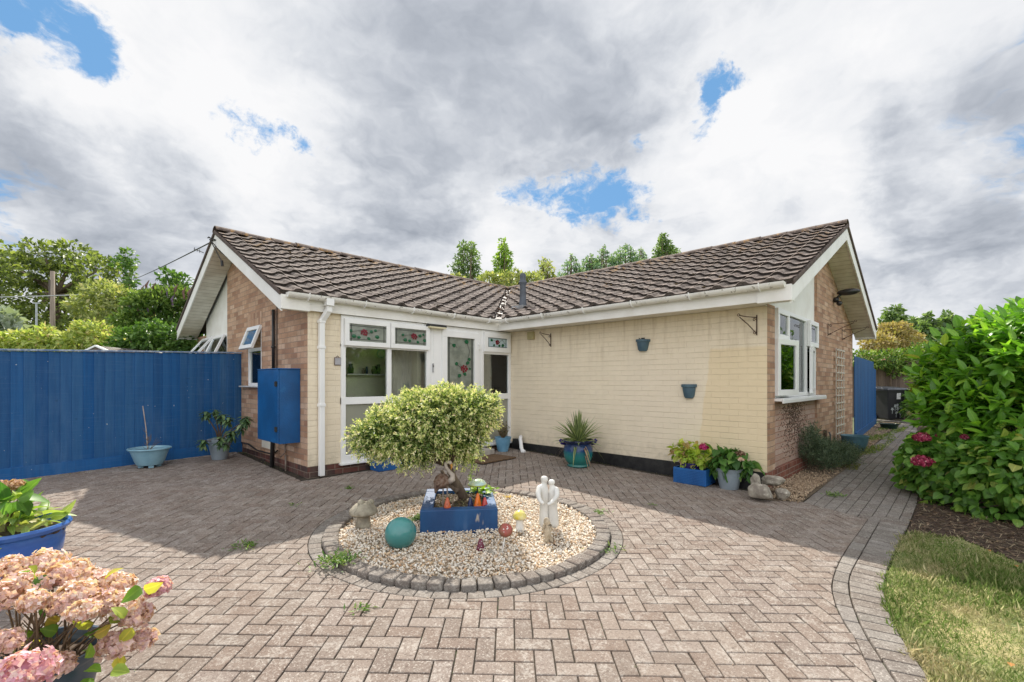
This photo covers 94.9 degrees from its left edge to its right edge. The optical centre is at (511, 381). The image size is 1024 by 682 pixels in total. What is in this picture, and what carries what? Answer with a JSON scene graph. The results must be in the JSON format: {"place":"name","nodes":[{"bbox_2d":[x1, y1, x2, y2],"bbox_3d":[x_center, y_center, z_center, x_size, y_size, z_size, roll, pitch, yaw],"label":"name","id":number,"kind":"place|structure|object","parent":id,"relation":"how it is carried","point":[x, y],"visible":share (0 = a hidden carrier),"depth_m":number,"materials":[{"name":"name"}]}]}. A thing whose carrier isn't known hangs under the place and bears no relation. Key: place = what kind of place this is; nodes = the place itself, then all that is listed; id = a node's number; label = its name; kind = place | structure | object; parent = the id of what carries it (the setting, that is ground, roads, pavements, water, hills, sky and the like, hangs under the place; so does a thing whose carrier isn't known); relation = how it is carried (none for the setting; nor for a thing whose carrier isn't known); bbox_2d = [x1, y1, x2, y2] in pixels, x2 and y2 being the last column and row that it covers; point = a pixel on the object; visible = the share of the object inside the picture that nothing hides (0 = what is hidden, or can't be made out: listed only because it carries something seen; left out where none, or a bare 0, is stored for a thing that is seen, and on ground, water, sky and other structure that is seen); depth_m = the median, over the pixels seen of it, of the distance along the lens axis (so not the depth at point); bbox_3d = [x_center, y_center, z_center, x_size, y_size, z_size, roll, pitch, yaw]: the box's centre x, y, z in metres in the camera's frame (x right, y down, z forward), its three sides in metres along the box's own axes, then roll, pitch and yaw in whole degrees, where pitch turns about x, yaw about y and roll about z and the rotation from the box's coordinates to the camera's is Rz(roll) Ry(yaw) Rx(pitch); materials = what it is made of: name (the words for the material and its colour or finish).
{"place":"outdoors","nodes":[
{"label":"outdoors","id":0,"kind":"place"},
{"bbox_2d":[0,447,915,681],"bbox_3d":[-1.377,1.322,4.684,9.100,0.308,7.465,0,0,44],"label":"driveway","id":1,"kind":"structure","parent":0,"point":[209,622],"depth_m":3.06,"materials":[{"name":"grey brick"}]},
{"bbox_2d":[0,513,72,600],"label":"blue glazed bowl","id":2,"kind":"object","parent":1,"relation":"on","point":[26,544],"visible":0.47,"depth_m":2.83,"materials":[{"name":"ceramic"}]},
{"bbox_2d":[0,478,76,548],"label":"leafy bowl plant","id":3,"kind":"object","parent":2,"relation":"in","point":[22,512],"visible":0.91,"depth_m":2.83,"materials":[{"name":"green plant"}]},
{"bbox_2d":[0,625,98,681],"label":"dark blue pot","id":4,"kind":"object","parent":1,"relation":"on","point":[77,674],"visible":0.19,"depth_m":1.87,"materials":[{"name":"ceramic"}]},
{"bbox_2d":[0,547,173,681],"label":"pink hydrangea","id":5,"kind":"object","parent":4,"relation":"in","point":[85,593],"visible":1,"depth_m":1.82,"materials":[{"name":"pink plant"}]},
{"bbox_2d":[127,445,171,467],"bbox_3d":[-5.103,1.060,6.617,0.512,0.272,0.512,0,0,44],"label":"footed bowl","id":6,"kind":"object","parent":1,"relation":"on","point":[142,457],"visible":0.99,"depth_m":6.50,"materials":[{"name":"blue ceramic"}]},
{"bbox_2d":[207,438,230,459],"bbox_3d":[-4.502,1.032,7.232,0.330,0.310,0.330,0,0,44],"label":"grey plant pot","id":7,"kind":"object","parent":1,"relation":"on","point":[218,455],"visible":0.52,"depth_m":7.13,"materials":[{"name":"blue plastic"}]},
{"bbox_2d":[194,409,253,451],"bbox_3d":[-4.228,0.738,6.880,1.069,0.652,0.420,0,0,26],"label":"rhododendron","id":8,"kind":"object","parent":7,"relation":"in","point":[244,423],"visible":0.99,"depth_m":6.88,"materials":[{"name":"green plant"}]},
{"bbox_2d":[222,538,258,550],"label":"paving weed","id":9,"kind":"object","parent":1,"relation":"on","point":[247,544],"visible":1,"depth_m":3.76,"materials":[{"name":"green plant"}]},
{"bbox_2d":[343,602,376,614],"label":"paving weed","id":10,"kind":"object","parent":1,"relation":"on","point":[360,605],"visible":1,"depth_m":2.81,"materials":[{"name":"green plant"}]},
{"bbox_2d":[370,457,409,471],"bbox_3d":[-1.724,1.139,6.758,0.240,0.200,0.560,0,0,44],"label":"blue trough","id":11,"kind":"object","parent":1,"relation":"on","point":[379,468],"visible":0.29,"depth_m":6.57,"materials":[{"name":"blue plastic"}]},
{"bbox_2d":[321,488,610,592],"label":"kerb","id":12,"kind":"structure","parent":1,"relation":"on","point":[590,554],"depth_m":3.33,"materials":[{"name":"grey stone"}]},
{"bbox_2d":[297,546,365,571],"bbox_3d":[-1.286,1.272,3.402,0.396,0.068,0.434,0,0,24],"label":"paving weed","id":13,"kind":"object","parent":12,"relation":"on","point":[329,560],"visible":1,"depth_m":3.42,"materials":[{"name":"green plant"}]},
{"bbox_2d":[338,491,595,583],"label":"gravel","id":14,"kind":"structure","parent":1,"relation":"on","point":[587,528],"depth_m":3.87,"materials":[{"name":"beige gravel"}]},
{"bbox_2d":[348,499,377,529],"bbox_3d":[-1.340,1.188,4.252,0.257,0.263,0.256,0,0,44],"label":"stone toadstool","id":15,"kind":"object","parent":14,"relation":"on","point":[362,511],"visible":0.98,"depth_m":4.19,"materials":[{"name":"beige stone"}]},
{"bbox_2d":[385,517,416,548],"bbox_3d":[-0.901,1.222,3.800,0.252,0.252,0.252,0,0,44],"label":"garden ball","id":16,"kind":"object","parent":14,"relation":"on","point":[400,532],"visible":0.94,"depth_m":3.71,"materials":[{"name":"teal ceramic"}]},
{"bbox_2d":[420,488,497,534],"bbox_3d":[-0.510,1.231,4.552,0.680,0.217,0.850,0,0,-6],"label":"raised planter","id":17,"kind":"object","parent":14,"relation":"on","point":[433,518],"visible":0.7,"depth_m":4.14,"materials":[{"name":"blue paint"}]},
{"bbox_2d":[340,378,505,499],"bbox_3d":[-0.854,0.596,4.589,1.413,1.287,1.397,0,0,44],"label":"willow standard","id":18,"kind":"object","parent":17,"relation":"in","point":[439,424],"visible":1,"depth_m":4.35,"materials":[{"name":"green plant"}]},
{"bbox_2d":[433,460,454,505],"bbox_3d":[-0.641,0.945,4.399,0.172,0.424,0.174,0,0,44],"label":"bird ornament","id":19,"kind":"object","parent":17,"relation":"on","point":[442,481],"visible":0.95,"depth_m":4.38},
{"bbox_2d":[434,493,482,506],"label":"leaf litter","id":20,"kind":"object","parent":17,"relation":"on","point":[440,503],"visible":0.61,"depth_m":4.56,"materials":[{"name":"brown plant"}]},
{"bbox_2d":[468,478,486,492],"bbox_3d":[-0.343,1.082,4.660,0.192,0.246,0.192,0,0,44],"label":"toadstool stake light","id":21,"kind":"object","parent":17,"relation":"on","point":[477,482],"visible":0.98,"depth_m":4.60,"materials":[{"name":"white plastic"}]},
{"bbox_2d":[466,484,498,493],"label":"primula plant","id":22,"kind":"object","parent":17,"relation":"on","point":[483,488],"visible":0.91,"depth_m":4.73,"materials":[{"name":"green plant"}]},
{"bbox_2d":[498,523,512,553],"bbox_3d":[-0.059,1.256,3.768,0.125,0.230,0.095,0,0,-36],"label":"red toadstool","id":23,"kind":"object","parent":14,"relation":"on","point":[505,530],"visible":1,"depth_m":3.75,"materials":[{"name":"ceramic"}]},
{"bbox_2d":[513,510,526,531],"bbox_3d":[0.069,1.238,4.200,0.123,0.184,0.124,0,0,44],"label":"yellow toadstool","id":24,"kind":"object","parent":14,"relation":"on","point":[519,516],"visible":0.99,"depth_m":4.17,"materials":[{"name":"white ceramic"}]},
{"bbox_2d":[536,476,559,527],"bbox_3d":[0.315,1.072,4.158,0.213,0.464,0.172,0,0,-1],"label":"couple statue","id":25,"kind":"object","parent":14,"relation":"on","point":[546,499],"visible":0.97,"depth_m":4.16,"materials":[{"name":"white stone"}]},
{"bbox_2d":[542,517,562,545],"bbox_3d":[0.354,1.249,3.926,0.143,0.238,0.173,0,0,44],"label":"stone figurine","id":26,"kind":"object","parent":14,"relation":"on","point":[547,528],"visible":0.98,"depth_m":3.90,"materials":[{"name":"beige stone"}]},
{"bbox_2d":[471,454,515,463],"bbox_3d":[-0.368,1.224,7.488,0.500,0.022,0.760,0,0,42],"label":"doormat","id":27,"kind":"object","parent":1,"relation":"on","point":[491,458],"visible":0.71,"depth_m":7.44,"materials":[{"name":"brown fabric"}]},
{"bbox_2d":[495,436,510,451],"bbox_3d":[-0.159,1.092,8.276,0.300,0.250,0.300,0,0,44],"label":"sky blue pot","id":28,"kind":"object","parent":1,"relation":"on","point":[502,444],"visible":0.95,"depth_m":8.18,"materials":[{"name":"ceramic"}]},
{"bbox_2d":[498,421,508,437],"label":"heather plant","id":29,"kind":"object","parent":28,"relation":"on","point":[503,432],"visible":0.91,"depth_m":8.23,"materials":[{"name":"green plant"}]},
{"bbox_2d":[559,438,597,467],"bbox_3d":[0.995,1.057,7.067,0.504,0.421,0.504,0,0,44],"label":"glazed pot","id":30,"kind":"object","parent":1,"relation":"on","point":[579,459],"visible":0.93,"depth_m":6.90,"materials":[{"name":"teal ceramic"}]},
{"bbox_2d":[553,409,603,469],"bbox_3d":[1.021,0.873,7.100,0.859,0.935,0.994,0,0,-11],"label":"yucca","id":31,"kind":"object","parent":30,"relation":"in","point":[577,428],"visible":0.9,"depth_m":7.00,"materials":[{"name":"green plant"}]},
{"bbox_2d":[308,488,926,681],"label":"driveway border","id":32,"kind":"object","parent":1,"relation":"on","point":[885,640],"visible":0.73,"depth_m":3.12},
{"bbox_2d":[673,465,714,486],"bbox_3d":[2.381,1.213,6.140,0.432,0.200,0.342,0,0,43],"label":"ribbed planter","id":33,"kind":"object","parent":1,"relation":"on","point":[692,477],"visible":0.72,"depth_m":6.00,"materials":[{"name":"blue plastic"}]},
{"bbox_2d":[679,462,699,469],"bbox_3d":[2.349,1.165,6.164,0.300,0.235,0.300,0,0,44],"label":"purple pot","id":34,"kind":"object","parent":33,"relation":"in","point":[688,465],"visible":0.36,"depth_m":6.04,"materials":[{"name":"plastic"}]},
{"bbox_2d":[667,438,713,469],"bbox_3d":[2.370,0.969,6.148,0.514,0.423,0.561,0,0,-14],"label":"lime hydrangea","id":35,"kind":"object","parent":34,"relation":"in","point":[686,453],"visible":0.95,"depth_m":6.07,"materials":[{"name":"green plant"}]},
{"bbox_2d":[716,466,742,489],"bbox_3d":[2.707,1.198,5.857,0.324,0.255,0.324,0,0,44],"label":"pale grey pot","id":36,"kind":"object","parent":1,"relation":"on","point":[733,480],"visible":0.71,"depth_m":5.75,"materials":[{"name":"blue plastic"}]},
{"bbox_2d":[704,442,764,483],"bbox_3d":[2.762,1.013,5.814,0.702,0.495,0.502,0,0,44],"label":"potted hydrangea","id":37,"kind":"object","parent":36,"relation":"in","point":[720,454],"visible":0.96,"depth_m":5.76,"materials":[{"name":"green plant"}]},
{"bbox_2d":[748,483,772,498],"bbox_3d":[2.814,1.241,5.324,0.261,0.189,0.244,0,0,44],"label":"rock","id":38,"kind":"object","parent":1,"relation":"on","point":[759,490],"visible":1,"depth_m":5.24,"materials":[{"name":"grey stone"}]},
{"bbox_2d":[0,0,1023,355],"label":"sky","id":39,"kind":"structure","parent":0,"point":[401,132],"materials":[{"name":"white"}]},
{"bbox_2d":[765,422,899,503],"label":"side gravel","id":40,"kind":"structure","parent":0,"point":[809,483],"depth_m":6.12,"materials":[{"name":"beige gravel"}]},
{"bbox_2d":[761,475,785,485],"bbox_3d":[3.073,1.160,5.525,0.252,0.125,0.180,0,0,44],"label":"rock","id":41,"kind":"object","parent":40,"relation":"on","point":[770,480],"visible":0.99,"depth_m":5.47,"materials":[{"name":"grey stone"}]},
{"bbox_2d":[775,488,790,499],"bbox_3d":[3.083,1.278,5.346,0.148,0.126,0.163,0,0,44],"label":"rock","id":42,"kind":"object","parent":40,"relation":"on","point":[782,494],"visible":1,"depth_m":5.31,"materials":[{"name":"grey stone"}]},
{"bbox_2d":[797,419,865,471],"bbox_3d":[4.926,0.930,7.167,1.982,0.767,0.648,0,0,-39],"label":"rosemary bush","id":43,"kind":"object","parent":40,"relation":"on","point":[817,445],"visible":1,"depth_m":6.82,"materials":[{"name":"green plant"}]},
{"bbox_2d":[840,434,869,451],"bbox_3d":[6.175,1.108,8.467,0.430,0.290,0.430,0,0,44],"label":"round bowl pot","id":44,"kind":"object","parent":40,"relation":"on","point":[862,440],"visible":0.71,"depth_m":8.32,"materials":[{"name":"teal ceramic"}]},
{"bbox_2d":[862,423,908,454],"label":"ground weeds","id":45,"kind":"object","parent":40,"relation":"on","point":[877,436],"visible":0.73,"depth_m":9.90,"materials":[{"name":"green plant"}]},
{"bbox_2d":[879,423,898,428],"bbox_3d":[9.312,1.092,11.596,0.410,0.130,0.410,0,0,44],"label":"dish","id":46,"kind":"object","parent":40,"relation":"on","point":[890,425],"visible":0.91,"depth_m":11.48,"materials":[{"name":"green plastic"}]},
{"bbox_2d":[804,419,919,531],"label":"side path","id":47,"kind":"structure","parent":0,"point":[868,472],"depth_m":5.76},
{"bbox_2d":[826,451,873,469],"bbox_3d":[5.624,1.250,7.736,0.415,0.100,2.041,0,0,44],"label":"moss edge","id":48,"kind":"object","parent":47,"relation":"on","point":[850,466],"visible":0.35,"depth_m":7.15,"materials":[{"name":"green plant"}]},
{"bbox_2d":[876,386,907,419],"bbox_3d":[10.754,0.615,13.399,0.591,0.969,0.690,0,0,0],"label":"wheelie bin","id":49,"kind":"object","parent":47,"relation":"on","point":[888,401],"visible":0.76,"depth_m":13.14,"materials":[{"name":"black plastic"}]},
{"bbox_2d":[899,388,916,419],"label":"fern plant","id":50,"kind":"object","parent":47,"relation":"on","point":[904,412],"visible":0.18,"depth_m":12.96,"materials":[{"name":"green plant"}]},
{"bbox_2d":[820,417,1023,681],"bbox_3d":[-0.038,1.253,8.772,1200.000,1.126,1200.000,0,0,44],"label":"ground","id":51,"kind":"structure","parent":0,"point":[910,522],"depth_m":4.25,"materials":[{"name":"green plant"}]},
{"bbox_2d":[0,239,29,317],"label":"oak tree","id":52,"kind":"object","parent":51,"relation":"on","point":[4,291],"visible":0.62,"depth_m":30.61,"materials":[{"name":"green plant"}]},
{"bbox_2d":[0,305,32,331],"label":"bush","id":53,"kind":"object","parent":51,"relation":"on","point":[12,319],"visible":0.62,"depth_m":13.95,"materials":[{"name":"green plant"}]},
{"bbox_2d":[48,271,54,329],"bbox_3d":[-25.444,-2.387,25.989,0.257,7.483,0.288,0,0,44],"label":"telegraph pole","id":54,"kind":"object","parent":51,"relation":"on","point":[51,286],"visible":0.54,"depth_m":25.93,"materials":[{"name":"brown wood"}]},
{"bbox_2d":[0,317,125,351],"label":"rambling hedge","id":55,"kind":"object","parent":51,"relation":"on","point":[83,335],"visible":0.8,"depth_m":10.78,"materials":[{"name":"green plant"}]},
{"bbox_2d":[0,237,137,337],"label":"oak tree","id":56,"kind":"object","parent":51,"relation":"on","point":[35,282],"visible":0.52,"depth_m":33.44,"materials":[{"name":"green plant"}]},
{"bbox_2d":[59,276,155,333],"bbox_3d":[-20.849,-1.986,24.522,5.876,6.661,3.278,0,0,33],"label":"ash tree","id":57,"kind":"object","parent":51,"relation":"on","point":[102,305],"visible":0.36,"depth_m":23.47,"materials":[{"name":"green plant"}]},
{"bbox_2d":[0,349,241,481],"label":"garden fence","id":58,"kind":"object","parent":51,"relation":"on","point":[72,411],"visible":0.89,"depth_m":6.50,"materials":[{"name":"blue wood"}]},
{"bbox_2d":[85,345,157,352],"bbox_3d":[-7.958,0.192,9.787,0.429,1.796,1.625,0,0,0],"label":"summerhouse","id":59,"kind":"structure","parent":51,"relation":"on","point":[95,347],"depth_m":9.24,"materials":[{"name":"white wood"}]},
{"bbox_2d":[107,247,141,288],"bbox_3d":[-24.953,-3.675,30.289,2.400,9.988,1.657,0,0,44],"label":"slender tree","id":60,"kind":"object","parent":51,"relation":"on","point":[126,263],"visible":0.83,"depth_m":29.95,"materials":[{"name":"green plant"}]},
{"bbox_2d":[98,316,205,352],"bbox_3d":[-7.715,-0.182,10.206,2.263,2.481,1.038,0,0,-6],"label":"bramble bush","id":61,"kind":"object","parent":51,"relation":"on","point":[164,338],"visible":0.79,"depth_m":9.98,"materials":[{"name":"green plant"}]},
{"bbox_2d":[105,280,202,350],"bbox_3d":[-10.905,-0.899,14.598,2.788,4.486,3.057,0,0,44],"label":"buddleia","id":62,"kind":"object","parent":51,"relation":"on","point":[158,298],"visible":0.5,"depth_m":14.15,"materials":[{"name":"green plant"}]},
{"bbox_2d":[153,266,194,289],"bbox_3d":[-15.857,-2.055,22.004,1.702,6.738,1.407,0,0,14],"label":"slender tree","id":63,"kind":"object","parent":51,"relation":"on","point":[175,278],"visible":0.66,"depth_m":21.80,"materials":[{"name":"green plant"}]},
{"bbox_2d":[447,239,485,281],"bbox_3d":[-2.105,-2.772,21.970,1.924,7.787,2.046,0,0,-5],"label":"cypress tree","id":64,"kind":"object","parent":51,"relation":"on","point":[464,265],"visible":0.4,"depth_m":21.93,"materials":[{"name":"green plant"}]},
{"bbox_2d":[450,267,544,286],"bbox_3d":[-0.610,-1.171,14.931,3.484,4.935,1.467,0,0,-7],"label":"tree","id":65,"kind":"object","parent":51,"relation":"on","point":[515,276],"visible":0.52,"depth_m":14.74,"materials":[{"name":"green plant"}]},
{"bbox_2d":[490,237,515,284],"bbox_3d":[-0.441,-2.347,19.157,1.403,6.983,1.858,0,0,-20],"label":"cypress tree","id":66,"kind":"object","parent":51,"relation":"on","point":[503,262],"visible":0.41,"depth_m":18.72,"materials":[{"name":"green plant"}]},
{"bbox_2d":[176,219,876,488],"bbox_3d":[0.292,-0.503,9.946,10.689,4.215,10.450,0,0,44],"label":"bungalow","id":67,"kind":"object","parent":51,"relation":"on","point":[765,393],"visible":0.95,"depth_m":7.17,"materials":[{"name":"brick"}]},
{"bbox_2d":[191,333,226,353],"bbox_3d":[-5.929,-0.470,9.046,1.683,0.850,0.472,0,0,44],"label":"window","id":68,"kind":"structure","parent":67,"relation":"in","point":[218,343],"depth_m":8.96,"materials":[{"name":"white plastic"}]},
{"bbox_2d":[207,237,224,265],"bbox_3d":[-4.829,-2.163,7.791,0.424,0.462,0.145,0,0,0],"label":"cable bracket","id":69,"kind":"object","parent":67,"relation":"attached to","point":[221,261],"visible":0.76,"depth_m":7.82,"materials":[{"name":"grey metal"}]},
{"bbox_2d":[128,240,215,281],"bbox_3d":[-13.095,-3.963,16.909,0.022,3.219,24.433,0,0,-42],"label":"overhead cable","id":70,"kind":"object","parent":69,"relation":"attached to","point":[177,259],"visible":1,"depth_m":10.74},
{"bbox_2d":[239,325,261,385],"bbox_3d":[-4.164,-0.415,7.508,0.660,0.960,0.208,0,0,44],"label":"window","id":71,"kind":"structure","parent":67,"relation":"in","point":[249,339],"depth_m":7.57,"materials":[{"name":"white plastic"}]},
{"bbox_2d":[257,368,299,443],"bbox_3d":[-3.202,0.312,6.415,0.802,0.985,0.302,0,0,44],"label":"meter cupboard","id":72,"kind":"object","parent":67,"relation":"attached to","point":[278,405],"visible":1,"depth_m":6.18,"materials":[{"name":"blue paint"}]},
{"bbox_2d":[339,315,429,465],"bbox_3d":[-1.822,0.110,6.915,0.100,2.050,1.490,0,0,44],"label":"window","id":73,"kind":"structure","parent":67,"relation":"in","point":[355,331],"depth_m":6.68,"materials":[{"name":"white plastic"}]},
{"bbox_2d":[426,324,446,329],"bbox_3d":[-1.203,-0.880,7.478,0.100,0.060,0.340,0,0,44],"label":"porch light","id":74,"kind":"object","parent":67,"relation":"attached to","point":[436,326],"visible":1,"depth_m":7.43,"materials":[{"name":"white plastic"}]},
{"bbox_2d":[442,330,480,442],"bbox_3d":[-0.845,0.130,7.902,0.120,1.950,0.825,0,0,44],"label":"front door","id":75,"kind":"structure","parent":67,"relation":"in","point":[460,350],"depth_m":7.92,"materials":[{"name":"white plastic"}]},
{"bbox_2d":[481,330,511,446],"bbox_3d":[-0.289,0.110,8.486,0.100,2.050,0.760,0,0,44],"label":"window","id":76,"kind":"structure","parent":67,"relation":"in","point":[496,345],"depth_m":8.54,"materials":[{"name":"white plastic"}]},
{"bbox_2d":[636,338,649,350],"bbox_3d":[1.883,-0.547,6.827,0.222,0.194,0.095,3,2,44],"label":"wall pot","id":77,"kind":"object","parent":67,"relation":"attached to","point":[642,344],"depth_m":6.79,"materials":[{"name":"blue ceramic"}]},
{"bbox_2d":[681,384,696,397],"bbox_3d":[2.376,0.125,6.349,0.212,0.190,0.090,0,0,44],"label":"wall pot","id":78,"kind":"object","parent":67,"relation":"attached to","point":[689,390],"depth_m":6.32,"materials":[{"name":"blue ceramic"}]},
{"bbox_2d":[775,306,818,397],"bbox_3d":[4.016,-0.383,6.864,0.556,1.175,2.270,0,0,44],"label":"window","id":79,"kind":"structure","parent":67,"relation":"in","point":[796,336],"depth_m":6.28,"materials":[{"name":"white plastic"}]},
{"bbox_2d":[836,348,844,441],"bbox_3d":[6.101,0.255,8.725,0.024,1.740,0.745,0,0,44],"label":"trellis","id":80,"kind":"object","parent":67,"relation":"attached to","point":[841,387],"visible":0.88,"depth_m":8.66,"materials":[{"name":"white paint"}]},
{"bbox_2d":[833,288,859,305],"bbox_3d":[5.940,-1.507,8.341,0.403,0.294,0.196,0,0,44],"label":"security light","id":81,"kind":"object","parent":67,"relation":"attached to","point":[849,291],"visible":1,"depth_m":8.31,"materials":[{"name":"black plastic"}]},
{"bbox_2d":[534,257,556,278],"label":"tree","id":82,"kind":"object","parent":51,"relation":"on","point":[546,265],"visible":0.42,"depth_m":16.80,"materials":[{"name":"green plant"}]},
{"bbox_2d":[557,253,582,276],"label":"pine tree","id":83,"kind":"object","parent":51,"relation":"on","point":[570,268],"visible":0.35,"depth_m":24.00,"materials":[{"name":"green plant"}]},
{"bbox_2d":[572,253,602,273],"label":"pine tree","id":84,"kind":"object","parent":51,"relation":"on","point":[586,261],"visible":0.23,"depth_m":23.81,"materials":[{"name":"green plant"}]},
{"bbox_2d":[583,244,620,269],"bbox_3d":[4.722,-3.019,24.015,2.374,8.015,1.890,0,0,1],"label":"pine tree","id":85,"kind":"object","parent":51,"relation":"on","point":[603,253],"visible":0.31,"depth_m":23.73,"materials":[{"name":"green plant"}]},
{"bbox_2d":[607,243,645,265],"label":"pine tree","id":86,"kind":"object","parent":51,"relation":"on","point":[623,254],"visible":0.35,"depth_m":24.44,"materials":[{"name":"green plant"}]},
{"bbox_2d":[651,232,681,258],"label":"cedar tree","id":87,"kind":"object","parent":51,"relation":"on","point":[663,248],"visible":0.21,"depth_m":25.71,"materials":[{"name":"green plant"}]},
{"bbox_2d":[854,356,873,434],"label":"blue side gate","id":88,"kind":"structure","parent":51,"relation":"on","point":[863,396],"depth_m":10.76,"materials":[{"name":"blue wood"}]},
{"bbox_2d":[874,369,875,424],"bbox_3d":[9.818,0.454,12.745,0.051,1.657,1.259,0,0,41],"label":"blue side fence","id":89,"kind":"object","parent":51,"relation":"on","point":[874,396],"visible":0.33,"depth_m":12.82,"materials":[{"name":"blue wood"}]},
{"bbox_2d":[874,305,898,340],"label":"pine tree","id":90,"kind":"object","parent":51,"relation":"on","point":[885,316],"visible":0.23,"depth_m":47.71,"materials":[{"name":"green plant"}]},
{"bbox_2d":[853,361,928,418],"bbox_3d":[12.411,0.349,13.366,5.042,1.958,0.052,0,0,37],"label":"timber fence","id":91,"kind":"object","parent":51,"relation":"on","point":[882,378],"visible":0.08,"depth_m":14.17,"materials":[{"name":"brown wood"}]},
{"bbox_2d":[856,320,928,355],"bbox_3d":[19.518,-0.955,24.102,5.553,4.430,2.460,0,0,-26],"label":"copper tree","id":92,"kind":"object","parent":51,"relation":"on","point":[900,337],"visible":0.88,"depth_m":23.27,"materials":[{"name":"yellow plant"}]},
{"bbox_2d":[853,341,931,386],"bbox_3d":[11.789,-0.103,14.015,3.522,2.365,1.375,0,0,-5],"label":"ivy hedge","id":93,"kind":"object","parent":51,"relation":"on","point":[900,357],"visible":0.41,"depth_m":13.96,"materials":[{"name":"green plant"}]},
{"bbox_2d":[887,303,913,332],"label":"pine tree","id":94,"kind":"object","parent":51,"relation":"on","point":[899,310],"visible":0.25,"depth_m":47.35,"materials":[{"name":"green plant"}]},
{"bbox_2d":[914,310,942,341],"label":"pine tree","id":95,"kind":"object","parent":51,"relation":"on","point":[925,322],"visible":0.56,"depth_m":47.49,"materials":[{"name":"green plant"}]},
{"bbox_2d":[936,309,954,341],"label":"pine tree","id":96,"kind":"object","parent":51,"relation":"on","point":[947,316],"visible":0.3,"depth_m":47.52,"materials":[{"name":"green plant"}]},
{"bbox_2d":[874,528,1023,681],"bbox_3d":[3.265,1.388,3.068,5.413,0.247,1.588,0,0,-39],"label":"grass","id":97,"kind":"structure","parent":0,"point":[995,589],"depth_m":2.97,"materials":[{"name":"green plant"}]},
{"bbox_2d":[906,419,1023,562],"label":"mulch bed","id":98,"kind":"object","parent":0,"point":[942,525],"visible":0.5,"depth_m":4.46,"materials":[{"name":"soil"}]},
{"bbox_2d":[889,411,1023,527],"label":"red hydrangea","id":99,"kind":"object","parent":98,"relation":"on","point":[980,478],"visible":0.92,"depth_m":4.98,"materials":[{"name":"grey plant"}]},
{"bbox_2d":[899,296,1023,445],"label":"broadleaf shrub","id":100,"kind":"object","parent":98,"relation":"on","point":[972,374],"visible":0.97,"depth_m":5.50,"materials":[{"name":"green plant"}]},
{"bbox_2d":[902,503,1023,566],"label":"dry stems","id":101,"kind":"object","parent":98,"relation":"on","point":[968,532],"visible":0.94,"depth_m":4.28,"materials":[{"name":"plant"}]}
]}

